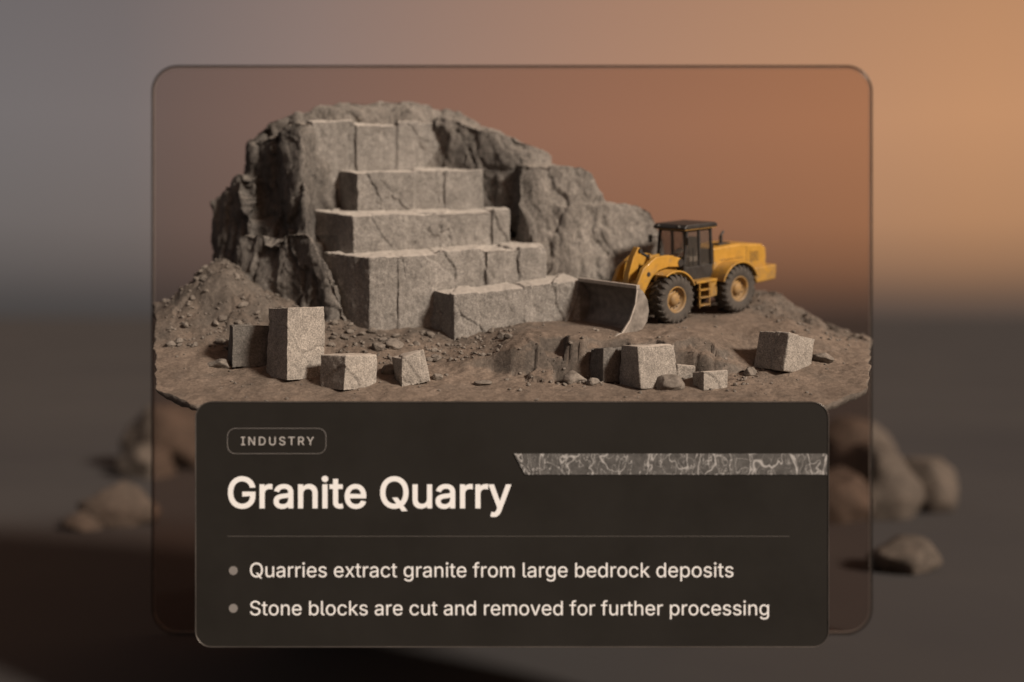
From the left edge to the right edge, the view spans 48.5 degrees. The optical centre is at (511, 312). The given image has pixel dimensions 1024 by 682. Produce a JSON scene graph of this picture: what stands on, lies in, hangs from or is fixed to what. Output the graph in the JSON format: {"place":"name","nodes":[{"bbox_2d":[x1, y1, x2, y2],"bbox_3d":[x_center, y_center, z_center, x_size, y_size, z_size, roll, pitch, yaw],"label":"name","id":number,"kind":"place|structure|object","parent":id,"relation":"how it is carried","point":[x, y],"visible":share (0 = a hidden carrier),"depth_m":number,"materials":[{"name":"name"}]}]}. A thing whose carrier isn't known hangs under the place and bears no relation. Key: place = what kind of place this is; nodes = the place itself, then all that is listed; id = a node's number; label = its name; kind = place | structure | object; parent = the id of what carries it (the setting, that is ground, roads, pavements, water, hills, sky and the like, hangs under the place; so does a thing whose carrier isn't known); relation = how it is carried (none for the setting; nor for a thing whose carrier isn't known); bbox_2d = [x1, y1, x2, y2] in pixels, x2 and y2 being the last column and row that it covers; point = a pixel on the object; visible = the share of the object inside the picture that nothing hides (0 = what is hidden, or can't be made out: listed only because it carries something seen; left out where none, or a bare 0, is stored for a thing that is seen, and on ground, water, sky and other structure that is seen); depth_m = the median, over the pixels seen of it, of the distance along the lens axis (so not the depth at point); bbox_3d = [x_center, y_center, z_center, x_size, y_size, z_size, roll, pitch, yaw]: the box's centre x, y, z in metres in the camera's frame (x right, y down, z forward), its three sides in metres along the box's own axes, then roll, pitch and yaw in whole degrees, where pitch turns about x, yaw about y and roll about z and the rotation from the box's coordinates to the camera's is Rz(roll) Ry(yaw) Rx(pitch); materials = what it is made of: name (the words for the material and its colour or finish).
{"place":"outdoors","nodes":[
{"label":"outdoors","id":0,"kind":"place"},
{"bbox_2d":[0,317,1023,681],"bbox_3d":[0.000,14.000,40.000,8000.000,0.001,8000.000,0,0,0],"label":"ground","id":1,"kind":"structure","parent":0,"point":[74,405],"depth_m":64.63,"materials":[{"name":"soil"}]},
{"bbox_2d":[62,511,102,531],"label":"boulder","id":2,"kind":"object","parent":1,"relation":"on","point":[82,521],"visible":0.85,"depth_m":73.17,"materials":[{"name":"brown stone"}]},
{"bbox_2d":[76,481,160,527],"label":"boulder","id":3,"kind":"object","parent":1,"relation":"on","point":[121,504],"visible":0.83,"depth_m":74.27,"materials":[{"name":"brown stone"}]},
{"bbox_2d":[115,442,175,478],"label":"boulder","id":4,"kind":"object","parent":1,"relation":"on","point":[134,461],"visible":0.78,"depth_m":96.63,"materials":[{"name":"brown stone"}]},
{"bbox_2d":[119,403,195,469],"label":"boulder","id":5,"kind":"object","parent":1,"relation":"on","point":[174,429],"visible":0.41,"depth_m":100.65,"materials":[{"name":"brown stone"}]},
{"bbox_2d":[151,65,872,634],"bbox_3d":[0.000,1.605,49.508,31.364,24.774,0.145,0,0,0],"label":"glass panel","id":6,"kind":"object","parent":1,"relation":"on","point":[163,71],"visible":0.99,"depth_m":49.45,"materials":[{"name":"clear glass"}]},
{"bbox_2d":[195,401,828,647],"bbox_3d":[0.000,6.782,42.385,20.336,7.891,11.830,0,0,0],"label":"information sign","id":7,"kind":"object","parent":6,"relation":"attached to","point":[511,524],"visible":1,"depth_m":36.50,"materials":[{"name":"black metal"}]},
{"bbox_2d":[829,466,873,523],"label":"boulder","id":8,"kind":"object","parent":1,"relation":"on","point":[848,496],"visible":0.48,"depth_m":75.45,"materials":[{"name":"brown stone"}]},
{"bbox_2d":[829,416,896,454],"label":"boulder","id":9,"kind":"object","parent":1,"relation":"on","point":[845,430],"visible":0.16,"depth_m":94.47,"materials":[{"name":"brown stone"}]},
{"bbox_2d":[829,441,924,520],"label":"boulder","id":10,"kind":"object","parent":1,"relation":"on","point":[898,493],"visible":0.55,"depth_m":77.07,"materials":[{"name":"brown stone"}]},
{"bbox_2d":[867,535,942,574],"bbox_3d":[21.408,13.198,61.815,3.909,2.161,2.853,0,0,-27],"label":"boulder","id":11,"kind":"object","parent":1,"relation":"on","point":[908,554],"visible":0.94,"depth_m":61.04,"materials":[{"name":"brown stone"}]},
{"bbox_2d":[903,456,958,512],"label":"boulder","id":12,"kind":"object","parent":1,"relation":"on","point":[936,476],"visible":0.46,"depth_m":79.83,"materials":[{"name":"brown stone"}]},
{"bbox_2d":[152,258,871,410],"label":"quarry ground","id":13,"kind":"structure","parent":0,"point":[195,384],"depth_m":40.47,"materials":[{"name":"brown soil"}]},
{"bbox_2d":[207,358,231,368],"bbox_3d":[-10.425,1.840,40.551,1.074,0.454,0.656,0,0,16],"label":"boulder","id":14,"kind":"object","parent":13,"relation":"on","point":[222,363],"visible":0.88,"depth_m":40.29,"materials":[{"name":"stone"}]},
{"bbox_2d":[227,324,268,366],"bbox_3d":[-9.485,1.185,40.924,1.380,1.560,1.234,0,0,-20],"label":"granite block","id":15,"kind":"object","parent":13,"relation":"on","point":[247,345],"depth_m":40.38,"materials":[{"name":"grey stone"}]},
{"bbox_2d":[266,307,324,379],"bbox_3d":[-7.566,1.038,39.911,1.606,2.531,1.526,0,0,-40],"label":"granite block","id":16,"kind":"object","parent":13,"relation":"on","point":[296,343],"depth_m":39.33,"materials":[{"name":"grey stone"}]},
{"bbox_2d":[320,353,376,389],"bbox_3d":[-5.614,2.010,38.998,1.393,1.273,1.498,0,0,42],"label":"granite block","id":17,"kind":"object","parent":13,"relation":"on","point":[347,371],"depth_m":38.51,"materials":[{"name":"grey stone"}]},
{"bbox_2d":[372,342,385,351],"bbox_3d":[-4.878,1.259,41.627,0.486,0.373,0.576,0,0,-33],"label":"boulder","id":18,"kind":"object","parent":13,"relation":"on","point":[376,346],"visible":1,"depth_m":41.45,"materials":[{"name":"stone"}]},
{"bbox_2d":[381,364,394,373],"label":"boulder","id":19,"kind":"object","parent":13,"relation":"on","point":[387,368],"visible":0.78,"depth_m":39.66,"materials":[{"name":"stone"}]},
{"bbox_2d":[385,338,403,349],"bbox_3d":[-4.352,1.151,41.860,0.671,0.460,0.695,0,0,24],"label":"boulder","id":20,"kind":"object","parent":13,"relation":"on","point":[394,343],"visible":1,"depth_m":41.66,"materials":[{"name":"stone"}]},
{"bbox_2d":[392,349,429,386],"bbox_3d":[-3.521,1.913,39.208,1.134,1.133,1.094,-13,2,-24],"label":"granite block","id":21,"kind":"object","parent":13,"relation":"on","point":[411,367],"depth_m":38.78,"materials":[{"name":"grey stone"}]},
{"bbox_2d":[323,238,546,329],"bbox_3d":[-3.004,-0.830,44.963,8.511,4.681,2.621,0,0,-18],"label":"granite bench","id":22,"kind":"object","parent":13,"relation":"on","point":[384,290],"visible":0.48,"depth_m":43.73,"materials":[{"name":"grey stone"}]},
{"bbox_2d":[210,101,664,321],"bbox_3d":[-3.002,-3.978,46.383,19.280,10.154,5.999,0,0,0],"label":"rock face","id":23,"kind":"object","parent":13,"relation":"on","point":[572,221],"visible":0.57,"depth_m":46.36},
{"bbox_2d":[307,120,441,202],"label":"granite back wall","id":24,"kind":"structure","parent":23,"relation":"attached to","point":[345,145],"depth_m":47.22,"materials":[{"name":"grey stone"}]},
{"bbox_2d":[314,207,509,253],"bbox_3d":[-4.144,-3.106,46.177,7.842,3.224,2.588,0,0,-18],"label":"granite bench","id":25,"kind":"object","parent":23,"relation":"attached to","point":[345,231],"visible":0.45,"depth_m":45.29,"materials":[{"name":"grey stone"}]},
{"bbox_2d":[339,167,483,210],"bbox_3d":[-4.354,-4.910,47.334,6.036,2.890,2.375,0,0,-18],"label":"granite bench","id":26,"kind":"object","parent":25,"relation":"on","point":[428,188],"visible":0.56,"depth_m":46.40,"materials":[{"name":"grey stone"}]},
{"bbox_2d":[432,373,442,379],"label":"boulder","id":27,"kind":"object","parent":13,"relation":"on","point":[435,376],"visible":1,"depth_m":39.28,"materials":[{"name":"stone"}]},
{"bbox_2d":[474,380,491,385],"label":"boulder","id":28,"kind":"object","parent":13,"relation":"on","point":[482,382],"visible":1,"depth_m":38.87,"materials":[{"name":"stone"}]},
{"bbox_2d":[431,273,580,340],"bbox_3d":[-0.502,-0.123,44.286,5.955,3.220,2.555,0,0,-18],"label":"granite bench","id":29,"kind":"object","parent":13,"relation":"on","point":[459,311],"visible":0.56,"depth_m":43.26,"materials":[{"name":"grey stone"}]},
{"bbox_2d":[162,259,858,400],"bbox_3d":[-0.025,0.286,42.462,29.190,5.399,11.146,0,0,0],"label":"rubble","id":30,"kind":"object","parent":13,"relation":"on","point":[371,330],"visible":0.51,"depth_m":42.54,"materials":[{"name":"stone"}]},
{"bbox_2d":[563,370,586,384],"bbox_3d":[2.161,2.275,39.390,0.729,0.609,1.010,0,0,41],"label":"boulder","id":31,"kind":"object","parent":13,"relation":"on","point":[570,377],"visible":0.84,"depth_m":39.06,"materials":[{"name":"stone"}]},
{"bbox_2d":[586,378,599,385],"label":"boulder","id":32,"kind":"object","parent":13,"relation":"on","point":[592,381],"visible":1,"depth_m":38.83,"materials":[{"name":"stone"}]},
{"bbox_2d":[590,347,621,382],"bbox_3d":[3.373,1.802,39.895,1.055,1.231,0.923,0,0,-30],"label":"granite block","id":33,"kind":"object","parent":13,"relation":"on","point":[605,362],"depth_m":39.49,"materials":[{"name":"grey stone"}]},
{"bbox_2d":[619,344,676,388],"bbox_3d":[4.728,1.817,39.249,1.699,1.523,1.330,0,0,-28],"label":"granite block","id":34,"kind":"object","parent":13,"relation":"on","point":[644,366],"depth_m":38.71,"materials":[{"name":"grey stone"}]},
{"bbox_2d":[564,220,775,336],"bbox_3d":[6.510,-1.712,45.002,9.863,3.674,3.260,-9,12,-37],"label":"wheel loader","id":35,"kind":"object","parent":13,"relation":"on","point":[672,289],"visible":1,"depth_m":44.09,"materials":[{"name":"metal"}]},
{"bbox_2d":[655,374,684,389],"bbox_3d":[5.333,2.438,38.502,1.030,0.722,0.652,0,0,8],"label":"boulder","id":36,"kind":"object","parent":13,"relation":"on","point":[669,382],"visible":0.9,"depth_m":38.32,"materials":[{"name":"stone"}]},
{"bbox_2d":[676,364,694,379],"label":"granite block","id":37,"kind":"object","parent":13,"relation":"on","point":[685,371],"depth_m":39.37,"materials":[{"name":"grey stone"}]},
{"bbox_2d":[693,370,727,389],"bbox_3d":[6.757,2.292,38.915,0.987,0.713,0.800,0,0,-25],"label":"granite block","id":38,"kind":"object","parent":13,"relation":"on","point":[708,380],"depth_m":38.62,"materials":[{"name":"grey stone"}]},
{"bbox_2d":[743,367,756,375],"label":"boulder","id":39,"kind":"object","parent":13,"relation":"on","point":[750,371],"visible":1,"depth_m":39.65,"materials":[{"name":"stone"}]},
{"bbox_2d":[754,331,814,371],"bbox_3d":[9.683,1.410,40.468,1.680,1.389,1.380,11,-4,-41],"label":"granite block","id":40,"kind":"object","parent":13,"relation":"on","point":[784,351],"depth_m":39.94,"materials":[{"name":"grey stone"}]},
{"bbox_2d":[812,353,833,363],"bbox_3d":[11.086,1.628,40.877,0.813,0.421,0.969,0,0,-16],"label":"boulder","id":41,"kind":"object","parent":13,"relation":"on","point":[827,358],"visible":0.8,"depth_m":40.59,"materials":[{"name":"stone"}]},
{"bbox_2d":[0,0,1023,316],"label":"sky","id":42,"kind":"structure","parent":0,"point":[778,159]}
]}

